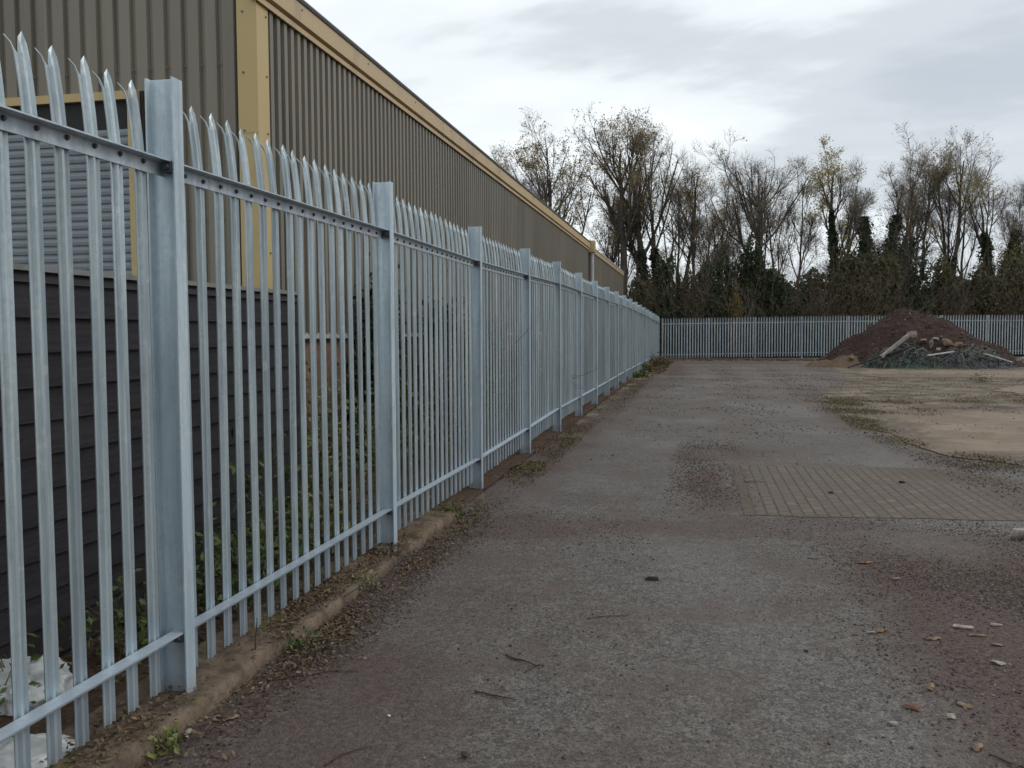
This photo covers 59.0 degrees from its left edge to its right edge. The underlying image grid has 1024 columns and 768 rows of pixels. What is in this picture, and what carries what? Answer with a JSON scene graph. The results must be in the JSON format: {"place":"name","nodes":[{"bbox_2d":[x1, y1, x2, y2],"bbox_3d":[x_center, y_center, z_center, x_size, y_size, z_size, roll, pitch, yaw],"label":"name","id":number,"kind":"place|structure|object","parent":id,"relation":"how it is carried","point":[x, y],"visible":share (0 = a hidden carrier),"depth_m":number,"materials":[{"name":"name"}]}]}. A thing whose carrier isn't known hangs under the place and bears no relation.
{"place":"outdoors","nodes":[
{"label":"outdoors","id":0,"kind":"place"},
{"bbox_2d":[0,359,659,736],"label":"verge","id":1,"kind":"structure","parent":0,"point":[467,494],"depth_m":8.45,"materials":[{"name":"plant"}]},
{"bbox_2d":[0,627,71,713],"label":"weed clump","id":2,"kind":"object","parent":1,"relation":"on","point":[35,657],"visible":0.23,"depth_m":3.90,"materials":[{"name":"green plant"}]},
{"bbox_2d":[0,656,72,715],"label":"plastic sheeting","id":3,"kind":"object","parent":1,"relation":"on","point":[36,672],"visible":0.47,"depth_m":3.92,"materials":[{"name":"plastic"}]},
{"bbox_2d":[0,733,74,767],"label":"plastic sheeting","id":4,"kind":"object","parent":1,"relation":"on","point":[38,744],"visible":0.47,"depth_m":3.35,"materials":[{"name":"plastic"}]},
{"bbox_2d":[57,568,198,663],"bbox_3d":[-1.955,1.178,4.547,0.693,0.419,0.594,2,4,39],"label":"weed clump","id":5,"kind":"object","parent":1,"relation":"on","point":[142,638],"visible":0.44,"depth_m":4.48,"materials":[{"name":"green plant"}]},
{"bbox_2d":[195,507,312,616],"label":"weed clump","id":6,"kind":"object","parent":1,"relation":"on","point":[234,571],"visible":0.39,"depth_m":5.29,"materials":[{"name":"green plant"}]},
{"bbox_2d":[195,446,333,582],"bbox_3d":[-1.632,0.853,5.916,0.829,0.925,1.605,0,3,12],"label":"weed clump","id":7,"kind":"object","parent":1,"relation":"on","point":[232,466],"visible":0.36,"depth_m":5.87,"materials":[{"name":"green plant"}]},
{"bbox_2d":[232,427,374,557],"bbox_3d":[-1.483,0.766,6.684,0.915,1.011,1.359,0,3,12],"label":"weed clump","id":8,"kind":"object","parent":1,"relation":"on","point":[310,513],"visible":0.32,"depth_m":6.62,"materials":[{"name":"green plant"}]},
{"bbox_2d":[262,374,413,520],"bbox_3d":[-1.737,0.581,7.694,1.380,1.284,2.559,1,4,23],"label":"leafy shrub","id":9,"kind":"object","parent":1,"relation":"on","point":[310,498],"visible":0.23,"depth_m":7.76,"materials":[{"name":"green plant"}]},
{"bbox_2d":[305,354,399,492],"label":"leafy shrub","id":10,"kind":"object","parent":1,"relation":"on","point":[330,419],"visible":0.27,"depth_m":9.23,"materials":[{"name":"green plant"}]},
{"bbox_2d":[306,339,468,468],"bbox_3d":[-1.469,0.245,10.812,1.937,1.572,2.082,0,3,-3],"label":"leafy shrub","id":11,"kind":"object","parent":1,"relation":"on","point":[355,395],"visible":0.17,"depth_m":10.64,"materials":[{"name":"green plant"}]},
{"bbox_2d":[316,252,527,462],"bbox_3d":[-1.489,-0.476,11.710,3.527,2.952,3.518,0,3,12],"label":"climbing shrub","id":12,"kind":"object","parent":1,"relation":"on","point":[364,352],"visible":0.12,"depth_m":11.62,"materials":[{"name":"green plant"}]},
{"bbox_2d":[406,343,498,451],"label":"leafy shrub","id":13,"kind":"object","parent":1,"relation":"on","point":[443,409],"visible":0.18,"depth_m":12.58,"materials":[{"name":"green plant"}]},
{"bbox_2d":[436,499,472,517],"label":"weed","id":14,"kind":"object","parent":1,"relation":"on","point":[450,506],"visible":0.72,"depth_m":7.94,"materials":[{"name":"green plant"}]},
{"bbox_2d":[400,278,515,442],"bbox_3d":[-0.786,-0.517,14.338,2.544,2.701,3.718,2,4,33],"label":"climbing shrub","id":15,"kind":"object","parent":1,"relation":"on","point":[433,315],"visible":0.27,"depth_m":13.71,"materials":[{"name":"green plant"}]},
{"bbox_2d":[456,351,531,429],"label":"leafy shrub","id":16,"kind":"object","parent":1,"relation":"on","point":[489,401],"visible":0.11,"depth_m":14.87,"materials":[{"name":"green plant"}]},
{"bbox_2d":[503,324,542,407],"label":"climbing shrub","id":17,"kind":"object","parent":1,"relation":"on","point":[518,363],"visible":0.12,"depth_m":19.80,"materials":[{"name":"green plant"}]},
{"bbox_2d":[501,343,547,415],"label":"leafy shrub","id":18,"kind":"object","parent":1,"relation":"on","point":[531,381],"visible":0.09,"depth_m":18.40,"materials":[{"name":"green plant"}]},
{"bbox_2d":[452,286,597,415],"bbox_3d":[-0.047,-0.729,16.824,3.357,2.802,4.587,0,3,12],"label":"climbing shrub","id":19,"kind":"object","parent":1,"relation":"on","point":[492,354],"visible":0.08,"depth_m":16.55,"materials":[{"name":"green plant"}]},
{"bbox_2d":[65,361,1023,767],"bbox_3d":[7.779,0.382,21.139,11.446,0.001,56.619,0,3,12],"label":"asphalt yard","id":20,"kind":"structure","parent":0,"point":[722,645],"depth_m":4.90,"materials":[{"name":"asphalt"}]},
{"bbox_2d":[136,721,193,763],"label":"weed","id":21,"kind":"object","parent":20,"relation":"on","point":[170,735],"visible":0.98,"depth_m":3.52,"materials":[{"name":"green plant"}]},
{"bbox_2d":[49,555,396,767],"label":"concrete edging","id":22,"kind":"object","parent":20,"relation":"on","point":[245,666],"visible":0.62,"depth_m":4.14,"materials":[{"name":"concrete"}]},
{"bbox_2d":[222,714,239,720],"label":"fallen leaf","id":23,"kind":"object","parent":20,"relation":"on","point":[232,717],"visible":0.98,"depth_m":3.82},
{"bbox_2d":[277,625,321,651],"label":"weed","id":24,"kind":"object","parent":20,"relation":"on","point":[294,642],"visible":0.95,"depth_m":4.69,"materials":[{"name":"green plant"}]},
{"bbox_2d":[294,670,358,676],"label":"twig","id":25,"kind":"object","parent":20,"relation":"on","point":[324,672],"visible":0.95,"depth_m":4.33,"materials":[{"name":"wood"}]},
{"bbox_2d":[6,374,653,767],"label":"leaf litter","id":26,"kind":"object","parent":20,"relation":"on","point":[318,592],"visible":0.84,"depth_m":5.09,"materials":[{"name":"plant"}]},
{"bbox_2d":[324,745,372,765],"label":"twig","id":27,"kind":"object","parent":20,"relation":"on","point":[326,763],"visible":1,"depth_m":3.49,"materials":[{"name":"wood"}]},
{"bbox_2d":[336,566,381,592],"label":"weed","id":28,"kind":"object","parent":20,"relation":"on","point":[371,571],"visible":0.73,"depth_m":5.76,"materials":[{"name":"green plant"}]},
{"bbox_2d":[343,579,395,596],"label":"twig","id":29,"kind":"object","parent":20,"relation":"on","point":[362,585],"visible":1,"depth_m":5.55,"materials":[{"name":"wood"}]},
{"bbox_2d":[357,511,457,555],"bbox_3d":[-0.810,1.191,7.366,0.458,0.107,1.550,0,3,12],"label":"concrete edging","id":30,"kind":"object","parent":20,"relation":"on","point":[431,528],"visible":0.59,"depth_m":7.27,"materials":[{"name":"concrete"}]},
{"bbox_2d":[461,751,469,757],"bbox_3d":[-0.178,1.418,3.462,0.036,0.018,0.030,4,10,11],"label":"stone chip","id":31,"kind":"object","parent":20,"relation":"on","point":[465,754],"visible":1,"depth_m":3.46,"materials":[{"name":"grey stone"}]},
{"bbox_2d":[475,690,516,700],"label":"twig","id":32,"kind":"object","parent":20,"relation":"on","point":[494,695],"visible":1,"depth_m":4.04,"materials":[{"name":"wood"}]},
{"bbox_2d":[505,654,537,672],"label":"twig","id":33,"kind":"object","parent":20,"relation":"on","point":[507,655],"visible":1,"depth_m":4.46,"materials":[{"name":"wood"}]},
{"bbox_2d":[645,576,658,580],"bbox_3d":[0.916,1.272,5.928,0.090,0.022,0.028,0,3,12],"label":"wood chip","id":34,"kind":"object","parent":20,"relation":"on","point":[651,578],"visible":1,"depth_m":5.92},
{"bbox_2d":[334,443,1023,767],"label":"leaf litter","id":35,"kind":"object","parent":20,"relation":"on","point":[923,713],"visible":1,"depth_m":5.58,"materials":[{"name":"plant"}]},
{"bbox_2d":[510,377,1023,474],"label":"moss","id":36,"kind":"object","parent":20,"relation":"on","point":[847,402],"visible":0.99,"depth_m":16.08,"materials":[{"name":"green plant"}]},
{"bbox_2d":[805,354,863,367],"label":"soil heap","id":37,"kind":"object","parent":20,"relation":"on","point":[844,361],"visible":0.45,"depth_m":40.78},
{"bbox_2d":[730,465,1023,520],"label":"block paving","id":38,"kind":"structure","parent":20,"relation":"on","point":[875,492],"depth_m":9.00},
{"bbox_2d":[903,702,920,710],"bbox_3d":[1.715,1.384,3.890,0.029,0.022,0.083,3,-2,-38],"label":"brick fragment","id":39,"kind":"object","parent":20,"relation":"on","point":[915,707],"visible":1,"depth_m":3.87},
{"bbox_2d":[953,624,973,628],"bbox_3d":[2.458,1.324,4.931,0.107,0.016,0.029,4,10,20],"label":"stone chip","id":40,"kind":"object","parent":20,"relation":"on","point":[959,626],"visible":1,"depth_m":4.92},
{"bbox_2d":[954,701,973,707],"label":"fallen leaf","id":41,"kind":"object","parent":20,"relation":"on","point":[963,704],"visible":1,"depth_m":3.91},
{"bbox_2d":[973,743,983,751],"bbox_3d":[1.812,1.409,3.517,0.033,0.011,0.081,3,5,44],"label":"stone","id":42,"kind":"object","parent":20,"relation":"on","point":[978,746],"visible":1,"depth_m":3.51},
{"bbox_2d":[989,660,1005,664],"bbox_3d":[2.360,1.355,4.401,0.072,0.016,0.034,-1,-3,40],"label":"stone chip","id":43,"kind":"object","parent":20,"relation":"on","point":[998,662],"visible":1,"depth_m":4.39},
{"bbox_2d":[988,754,1023,767],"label":"twig","id":44,"kind":"object","parent":20,"relation":"on","point":[1000,758],"visible":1,"depth_m":3.41,"materials":[{"name":"wood"}]},
{"bbox_2d":[1009,528,1023,537],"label":"stone","id":45,"kind":"object","parent":20,"relation":"on","point":[1017,533],"visible":1,"depth_m":6.98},
{"bbox_2d":[305,0,1023,303],"label":"sky","id":46,"kind":"structure","parent":0,"point":[783,75],"materials":[{"name":"white"}]},
{"bbox_2d":[320,355,1023,558],"bbox_3d":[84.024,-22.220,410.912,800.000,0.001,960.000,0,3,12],"label":"ground","id":47,"kind":"structure","parent":0,"point":[937,387],"depth_m":23.89,"materials":[{"name":"soil"}]},
{"bbox_2d":[0,263,301,658],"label":"timber shed","id":48,"kind":"structure","parent":47,"relation":"on","point":[82,304],"depth_m":4.91,"materials":[{"name":"paint"}]},
{"bbox_2d":[0,0,623,471],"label":"industrial building","id":49,"kind":"structure","parent":47,"relation":"on","point":[300,78],"depth_m":9.69,"materials":[{"name":"brown metal"}]},
{"bbox_2d":[5,90,148,274],"bbox_3d":[-4.879,-1.953,9.649,2.195,2.177,0.135,0,3,12],"label":"roller shutter","id":50,"kind":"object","parent":49,"relation":"in","point":[72,102],"depth_m":9.54,"materials":[{"name":"grey"}]},
{"bbox_2d":[0,31,659,767],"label":"palisade fence","id":51,"kind":"object","parent":47,"relation":"on","point":[612,339],"visible":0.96,"depth_m":4.37,"materials":[{"name":"metal"}]},
{"bbox_2d":[488,144,519,181],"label":"bare tree","id":52,"kind":"object","parent":47,"relation":"on","point":[503,158],"visible":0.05,"depth_m":66.70,"materials":[{"name":"brown plant"}]},
{"bbox_2d":[492,106,612,234],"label":"bare tree","id":53,"kind":"object","parent":47,"relation":"on","point":[539,182],"visible":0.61,"depth_m":61.69,"materials":[{"name":"brown plant"}]},
{"bbox_2d":[578,158,646,262],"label":"bare tree","id":54,"kind":"object","parent":47,"relation":"on","point":[615,253],"visible":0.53,"depth_m":61.52,"materials":[{"name":"brown plant"}]},
{"bbox_2d":[573,101,668,296],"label":"bare tree","id":55,"kind":"object","parent":47,"relation":"on","point":[623,241],"visible":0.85,"depth_m":60.22,"materials":[{"name":"brown plant"}]},
{"bbox_2d":[592,189,655,281],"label":"bare tree","id":56,"kind":"object","parent":47,"relation":"on","point":[618,256],"visible":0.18,"depth_m":66.32,"materials":[{"name":"brown plant"}]},
{"bbox_2d":[565,107,697,299],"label":"bare tree","id":57,"kind":"object","parent":47,"relation":"on","point":[641,256],"visible":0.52,"depth_m":60.60,"materials":[{"name":"brown plant"}]},
{"bbox_2d":[623,133,659,276],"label":"bare tree","id":58,"kind":"object","parent":47,"relation":"on","point":[643,230],"visible":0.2,"depth_m":61.42,"materials":[{"name":"brown plant"}]},
{"bbox_2d":[632,369,653,377],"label":"weed","id":59,"kind":"object","parent":47,"relation":"on","point":[640,372],"visible":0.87,"depth_m":32.17,"materials":[{"name":"green plant"}]},
{"bbox_2d":[642,361,661,370],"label":"weed","id":60,"kind":"object","parent":47,"relation":"on","point":[646,366],"visible":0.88,"depth_m":37.61,"materials":[{"name":"green plant"}]},
{"bbox_2d":[618,247,698,337],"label":"bush","id":61,"kind":"object","parent":47,"relation":"on","point":[634,292],"visible":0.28,"depth_m":55.44,"materials":[{"name":"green plant"}]},
{"bbox_2d":[649,351,678,364],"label":"weed","id":62,"kind":"object","parent":47,"relation":"on","point":[661,361],"visible":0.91,"depth_m":43.49,"materials":[{"name":"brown plant"}]},
{"bbox_2d":[610,234,733,357],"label":"bush","id":63,"kind":"object","parent":47,"relation":"on","point":[665,275],"visible":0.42,"depth_m":55.52,"materials":[{"name":"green plant"}]},
{"bbox_2d":[645,145,726,353],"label":"bare tree","id":64,"kind":"object","parent":47,"relation":"on","point":[692,174],"visible":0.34,"depth_m":61.43,"materials":[{"name":"brown plant"}]},
{"bbox_2d":[628,246,744,357],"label":"bush","id":65,"kind":"object","parent":47,"relation":"on","point":[692,288],"visible":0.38,"depth_m":55.86,"materials":[{"name":"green plant"}]},
{"bbox_2d":[651,173,748,286],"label":"bare tree","id":66,"kind":"object","parent":47,"relation":"on","point":[695,229],"visible":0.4,"depth_m":60.07,"materials":[{"name":"brown plant"}]},
{"bbox_2d":[681,171,742,266],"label":"bare tree","id":67,"kind":"object","parent":47,"relation":"on","point":[725,212],"visible":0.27,"depth_m":65.28,"materials":[{"name":"brown plant"}]},
{"bbox_2d":[627,216,806,357],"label":"bush","id":68,"kind":"object","parent":47,"relation":"on","point":[715,295],"visible":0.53,"depth_m":55.64,"materials":[{"name":"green plant"}]},
{"bbox_2d":[684,205,773,303],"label":"bare tree","id":69,"kind":"object","parent":47,"relation":"on","point":[729,244],"visible":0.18,"depth_m":64.06,"materials":[{"name":"brown plant"}]},
{"bbox_2d":[645,359,816,373],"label":"leaf litter","id":70,"kind":"object","parent":47,"relation":"on","point":[664,367],"visible":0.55,"depth_m":49.80,"materials":[{"name":"plant"}]},
{"bbox_2d":[687,272,778,357],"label":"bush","id":71,"kind":"object","parent":47,"relation":"on","point":[739,310],"visible":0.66,"depth_m":54.71,"materials":[{"name":"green plant"}]},
{"bbox_2d":[665,214,833,357],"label":"bush","id":72,"kind":"object","parent":47,"relation":"on","point":[765,280],"visible":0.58,"depth_m":55.83,"materials":[{"name":"green plant"}]},
{"bbox_2d":[709,167,798,328],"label":"bare tree","id":73,"kind":"object","parent":47,"relation":"on","point":[779,255],"visible":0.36,"depth_m":65.74,"materials":[{"name":"brown plant"}]},
{"bbox_2d":[693,129,825,355],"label":"bare tree","id":74,"kind":"object","parent":47,"relation":"on","point":[758,204],"visible":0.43,"depth_m":58.24,"materials":[{"name":"brown plant"}]},
{"bbox_2d":[726,161,827,288],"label":"bare tree","id":75,"kind":"object","parent":47,"relation":"on","point":[810,238],"visible":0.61,"depth_m":63.57,"materials":[{"name":"brown plant"}]},
{"bbox_2d":[709,248,872,357],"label":"bush","id":76,"kind":"object","parent":47,"relation":"on","point":[793,312],"visible":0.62,"depth_m":55.58,"materials":[{"name":"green plant"}]},
{"bbox_2d":[769,157,818,282],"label":"bare tree","id":77,"kind":"object","parent":47,"relation":"on","point":[799,200],"visible":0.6,"depth_m":64.29,"materials":[{"name":"brown plant"}]},
{"bbox_2d":[740,242,897,356],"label":"bush","id":78,"kind":"object","parent":47,"relation":"on","point":[813,290],"visible":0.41,"depth_m":55.79,"materials":[{"name":"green plant"}]},
{"bbox_2d":[801,134,870,342],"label":"bare tree","id":79,"kind":"object","parent":47,"relation":"on","point":[832,233],"visible":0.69,"depth_m":59.47,"materials":[{"name":"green plant"}]},
{"bbox_2d":[661,314,1023,358],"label":"palisade fence","id":80,"kind":"object","parent":47,"relation":"on","point":[987,320],"visible":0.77,"depth_m":53.40,"materials":[{"name":"metal"}]},
{"bbox_2d":[812,153,881,278],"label":"bare tree","id":81,"kind":"object","parent":47,"relation":"on","point":[865,198],"visible":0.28,"depth_m":62.02,"materials":[{"name":"brown plant"}]},
{"bbox_2d":[778,206,956,351],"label":"bush","id":82,"kind":"object","parent":47,"relation":"on","point":[849,272],"visible":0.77,"depth_m":55.53,"materials":[{"name":"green plant"}]},
{"bbox_2d":[771,275,972,331],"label":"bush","id":83,"kind":"object","parent":47,"relation":"on","point":[954,293],"depth_m":71.95,"materials":[{"name":"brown plant"}]},
{"bbox_2d":[847,346,910,367],"bbox_3d":[15.786,-1.159,38.927,2.856,0.076,0.066,-18,3,0],"label":"pole","id":84,"kind":"object","parent":47,"relation":"on","point":[878,357],"visible":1,"depth_m":38.90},
{"bbox_2d":[823,142,937,304],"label":"bare tree","id":85,"kind":"object","parent":47,"relation":"on","point":[864,242],"visible":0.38,"depth_m":59.29,"materials":[{"name":"brown plant"}]},
{"bbox_2d":[783,217,984,333],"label":"bush","id":86,"kind":"object","parent":47,"relation":"on","point":[887,276],"visible":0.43,"depth_m":55.62,"materials":[{"name":"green plant"}]},
{"bbox_2d":[862,341,944,368],"bbox_3d":[17.246,-1.261,39.446,3.814,1.298,2.310,0,3,12],"label":"netting","id":87,"kind":"object","parent":47,"relation":"on","point":[914,356],"visible":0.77,"depth_m":38.77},
{"bbox_2d":[886,152,939,285],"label":"bare tree","id":88,"kind":"object","parent":47,"relation":"on","point":[916,184],"visible":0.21,"depth_m":64.94,"materials":[{"name":"brown plant"}]},
{"bbox_2d":[871,122,960,273],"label":"bare tree","id":89,"kind":"object","parent":47,"relation":"on","point":[912,238],"visible":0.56,"depth_m":60.72,"materials":[{"name":"brown plant"}]},
{"bbox_2d":[816,307,1023,367],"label":"spoil heap","id":90,"kind":"object","parent":47,"relation":"on","point":[890,330],"visible":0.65,"depth_m":41.22,"materials":[{"name":"soil"}]},
{"bbox_2d":[879,334,909,357],"bbox_3d":[16.585,-1.645,39.196,1.840,0.130,0.160,-34,15,-18],"label":"timber post","id":91,"kind":"object","parent":90,"relation":"on","point":[897,344],"visible":1,"depth_m":39.14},
{"bbox_2d":[906,330,918,337],"bbox_3d":[17.563,-2.099,39.629,0.548,0.498,0.333,0,3,12],"label":"rubble","id":92,"kind":"object","parent":90,"relation":"on","point":[913,334],"visible":0.94,"depth_m":39.52,"materials":[{"name":"concrete"}]},
{"bbox_2d":[942,339,953,345],"bbox_3d":[19.048,-1.822,39.518,0.560,0.324,0.358,-1,3,-9],"label":"rubble","id":93,"kind":"object","parent":90,"relation":"on","point":[947,342],"visible":1,"depth_m":39.36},
{"bbox_2d":[954,342,962,347],"bbox_3d":[19.441,-1.694,39.389,0.333,0.251,0.280,3,4,41],"label":"rubble","id":94,"kind":"object","parent":90,"relation":"on","point":[958,345],"visible":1,"depth_m":39.32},
{"bbox_2d":[864,232,996,318],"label":"bush","id":95,"kind":"object","parent":47,"relation":"on","point":[914,278],"visible":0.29,"depth_m":55.59,"materials":[{"name":"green plant"}]},
{"bbox_2d":[904,153,957,278],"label":"bare tree","id":96,"kind":"object","parent":47,"relation":"on","point":[937,182],"visible":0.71,"depth_m":61.10,"materials":[{"name":"brown plant"}]},
{"bbox_2d":[845,408,1023,464],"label":"concrete slab","id":97,"kind":"structure","parent":47,"relation":"on","point":[1008,438],"depth_m":14.70,"materials":[{"name":"concrete"}]},
{"bbox_2d":[859,370,1023,377],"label":"concrete slab","id":98,"kind":"structure","parent":47,"relation":"on","point":[911,374],"depth_m":33.39,"materials":[{"name":"concrete"}]},
{"bbox_2d":[866,244,1023,339],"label":"bush","id":99,"kind":"object","parent":47,"relation":"on","point":[945,271],"visible":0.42,"depth_m":55.99,"materials":[{"name":"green plant"}]},
{"bbox_2d":[904,137,994,321],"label":"bare tree","id":100,"kind":"object","parent":47,"relation":"on","point":[943,244],"visible":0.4,"depth_m":62.45,"materials":[{"name":"brown plant"}]},
{"bbox_2d":[924,126,1007,285],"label":"bare tree","id":101,"kind":"object","parent":47,"relation":"on","point":[957,236],"visible":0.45,"depth_m":60.26,"materials":[{"name":"brown plant"}]},
{"bbox_2d":[927,152,1023,348],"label":"bare tree","id":102,"kind":"object","parent":47,"relation":"on","point":[1013,244],"visible":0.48,"depth_m":58.44,"materials":[{"name":"brown plant"}]},
{"bbox_2d":[937,344,1017,368],"bbox_3d":[19.518,-1.174,39.063,4.226,1.148,2.240,0,3,12],"label":"netting","id":103,"kind":"object","parent":47,"relation":"on","point":[967,356],"visible":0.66,"depth_m":38.32,"materials":[{"name":"plastic"}]},
{"bbox_2d":[935,246,1023,347],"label":"bush","id":104,"kind":"object","parent":47,"relation":"on","point":[980,306],"visible":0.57,"depth_m":55.43,"materials":[{"name":"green plant"}]},
{"bbox_2d":[969,371,993,381],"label":"weed","id":105,"kind":"object","parent":47,"relation":"on","point":[980,379],"visible":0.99,"depth_m":28.30,"materials":[{"name":"green plant"}]},
{"bbox_2d":[952,235,1023,355],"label":"bush","id":106,"kind":"object","parent":47,"relation":"on","point":[1015,265],"visible":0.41,"depth_m":55.85,"materials":[{"name":"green plant"}]},
{"bbox_2d":[987,175,1023,279],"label":"bare tree","id":107,"kind":"object","parent":47,"relation":"on","point":[1019,204],"visible":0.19,"depth_m":61.77,"materials":[{"name":"brown plant"}]},
{"bbox_2d":[994,386,1023,394],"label":"concrete slab","id":108,"kind":"structure","parent":47,"relation":"on","point":[1019,390],"depth_m":24.53,"materials":[{"name":"concrete"}]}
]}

